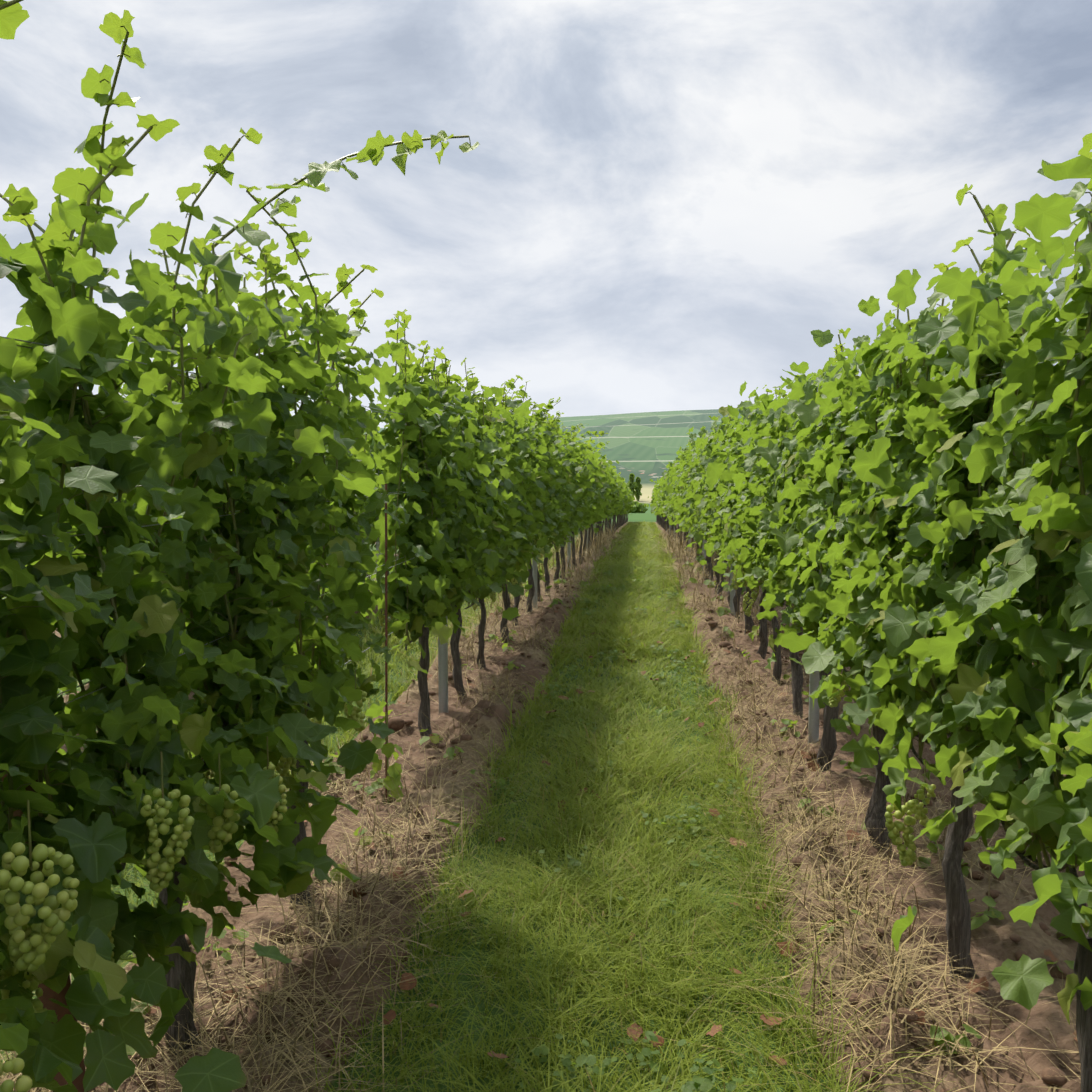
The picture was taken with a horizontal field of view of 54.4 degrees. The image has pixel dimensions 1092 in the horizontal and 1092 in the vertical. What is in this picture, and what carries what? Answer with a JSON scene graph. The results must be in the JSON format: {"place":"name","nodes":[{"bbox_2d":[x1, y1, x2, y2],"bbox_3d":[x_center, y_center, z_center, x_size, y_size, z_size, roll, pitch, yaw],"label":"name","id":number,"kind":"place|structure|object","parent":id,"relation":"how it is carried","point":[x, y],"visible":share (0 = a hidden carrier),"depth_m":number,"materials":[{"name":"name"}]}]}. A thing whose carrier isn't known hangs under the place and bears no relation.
{"place":"outdoors","nodes":[
{"label":"outdoors","id":0,"kind":"place"},
{"bbox_2d":[0,521,963,1091],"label":"grass","id":1,"kind":"structure","parent":0,"point":[640,555],"depth_m":3.82,"materials":[{"name":"green plant"}]},
{"bbox_2d":[0,409,1087,1091],"bbox_3d":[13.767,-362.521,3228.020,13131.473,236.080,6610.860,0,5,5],"label":"ground","id":2,"kind":"structure","parent":0,"point":[644,447],"depth_m":3.62,"materials":[{"name":"brown soil"}]},
{"bbox_2d":[376,469,379,571],"bbox_3d":[-2.060,-0.211,13.032,0.050,2.250,0.036,0,5,5],"label":"trellis post","id":3,"kind":"object","parent":2,"relation":"on","point":[377,542],"visible":0.06,"depth_m":13.03,"materials":[{"name":"grey metal"}]},
{"bbox_2d":[385,484,387,802],"bbox_3d":[-0.699,0.528,4.649,0.031,1.600,0.010,0,5,5],"label":"stake","id":4,"kind":"object","parent":2,"relation":"on","point":[386,669],"visible":0.73,"depth_m":4.63,"materials":[{"name":"metal"}]},
{"bbox_2d":[370,710,403,804],"bbox_3d":[-0.700,0.975,4.659,0.151,0.507,0.177,0,5,5],"label":"young vine","id":5,"kind":"object","parent":2,"relation":"on","point":[387,750],"depth_m":4.62,"materials":[{"name":"green plant"}]},
{"bbox_2d":[438,406,447,712],"bbox_3d":[-0.604,0.237,6.196,0.050,2.250,0.036,0,5,5],"label":"trellis post","id":6,"kind":"object","parent":2,"relation":"on","point":[443,672],"visible":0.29,"depth_m":6.23,"materials":[{"name":"grey metal"}]},
{"bbox_2d":[0,529,935,1091],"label":"grape clusters","id":7,"kind":"object","parent":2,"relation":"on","point":[28,953],"visible":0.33,"depth_m":1.82,"materials":[{"name":"green food"}]},
{"bbox_2d":[532,558,536,607],"bbox_3d":[-0.121,-0.108,11.415,0.050,2.250,0.036,0,5,5],"label":"trellis post","id":8,"kind":"object","parent":2,"relation":"on","point":[534,574],"visible":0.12,"depth_m":11.44,"materials":[{"name":"grey metal"}]},
{"bbox_2d":[0,356,1077,598],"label":"vine leaves","id":9,"kind":"object","parent":2,"relation":"on","point":[610,482],"visible":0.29,"depth_m":20.50,"materials":[{"name":"green plant"}]},
{"bbox_2d":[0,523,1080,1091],"bbox_3d":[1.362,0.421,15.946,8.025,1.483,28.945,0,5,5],"label":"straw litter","id":10,"kind":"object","parent":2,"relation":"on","point":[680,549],"visible":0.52,"depth_m":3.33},
{"bbox_2d":[1,336,1080,760],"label":"trellis wires","id":11,"kind":"object","parent":2,"relation":"on","point":[239,510],"visible":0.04,"depth_m":2.51,"materials":[{"name":"grey metal"}]},
{"bbox_2d":[0,0,1091,1091],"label":"vine leaves","id":12,"kind":"object","parent":2,"relation":"on","point":[261,669],"visible":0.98,"depth_m":2.31,"materials":[{"name":"green plant"}]},
{"bbox_2d":[28,585,1075,1091],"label":"soil clods","id":13,"kind":"object","parent":2,"relation":"on","point":[1052,1075],"visible":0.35,"depth_m":3.37,"materials":[{"name":"brown soil"}]},
{"bbox_2d":[567,535,570,571],"bbox_3d":[0.363,-0.402,16.637,0.050,2.250,0.036,0,5,5],"label":"trellis post","id":14,"kind":"object","parent":2,"relation":"on","point":[569,548],"visible":0.15,"depth_m":16.66,"materials":[{"name":"grey metal"}]},
{"bbox_2d":[332,309,814,658],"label":"vine leaves","id":15,"kind":"object","parent":2,"relation":"on","point":[544,499],"visible":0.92,"depth_m":6.32,"materials":[{"name":"green plant"}]},
{"bbox_2d":[84,560,1084,1054],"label":"weed leaves","id":16,"kind":"object","parent":2,"relation":"on","point":[976,922],"visible":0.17,"depth_m":4.37,"materials":[{"name":"green plant"}]},
{"bbox_2d":[116,513,1091,1091],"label":"vine trunks","id":17,"kind":"object","parent":2,"relation":"on","point":[958,925],"visible":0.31,"depth_m":3.64,"materials":[{"name":"brown wood"}]},
{"bbox_2d":[463,569,760,1091],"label":"clover leaves","id":18,"kind":"object","parent":2,"relation":"on","point":[699,1084],"visible":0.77,"depth_m":3.73,"materials":[{"name":"green plant"}]},
{"bbox_2d":[148,610,1076,1065],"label":"fallen leaves","id":19,"kind":"object","parent":2,"relation":"on","point":[632,1032],"visible":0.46,"depth_m":3.07,"materials":[{"name":"brown plant"}]},
{"bbox_2d":[627,473,648,512],"bbox_3d":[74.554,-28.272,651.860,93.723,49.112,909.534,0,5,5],"label":"valley trees","id":20,"kind":"object","parent":2,"relation":"on","point":[636,485],"materials":[{"name":"green plant"}]},
{"bbox_2d":[612,475,665,518],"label":"vine leaves","id":21,"kind":"object","parent":2,"relation":"on","point":[627,495],"visible":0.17,"depth_m":50.53,"materials":[{"name":"green plant"}]},
{"bbox_2d":[702,539,705,578],"bbox_3d":[2.397,-0.363,16.049,0.050,2.250,0.036,0,5,5],"label":"trellis post","id":22,"kind":"object","parent":2,"relation":"on","point":[704,552],"visible":0.1,"depth_m":16.08,"materials":[{"name":"grey metal"}]},
{"bbox_2d":[730,564,735,614],"bbox_3d":[1.913,-0.067,10.826,0.050,2.250,0.036,0,5,5],"label":"trellis post","id":23,"kind":"object","parent":2,"relation":"on","point":[732,593],"visible":0.15,"depth_m":10.86,"materials":[{"name":"grey metal"}]},
{"bbox_2d":[808,385,821,743],"bbox_3d":[1.430,0.283,5.608,0.050,2.250,0.036,0,5,5],"label":"trellis post","id":24,"kind":"object","parent":2,"relation":"on","point":[813,722],"visible":0.12,"depth_m":5.65,"materials":[{"name":"grey metal"}]},
{"bbox_2d":[0,0,1091,974],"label":"vine shoots","id":25,"kind":"object","parent":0,"point":[1056,777],"visible":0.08,"depth_m":2.55,"materials":[{"name":"green plant"}]},
{"bbox_2d":[0,0,1091,427],"label":"sky","id":26,"kind":"structure","parent":0,"point":[658,205],"materials":[{"name":"white"}]}
]}

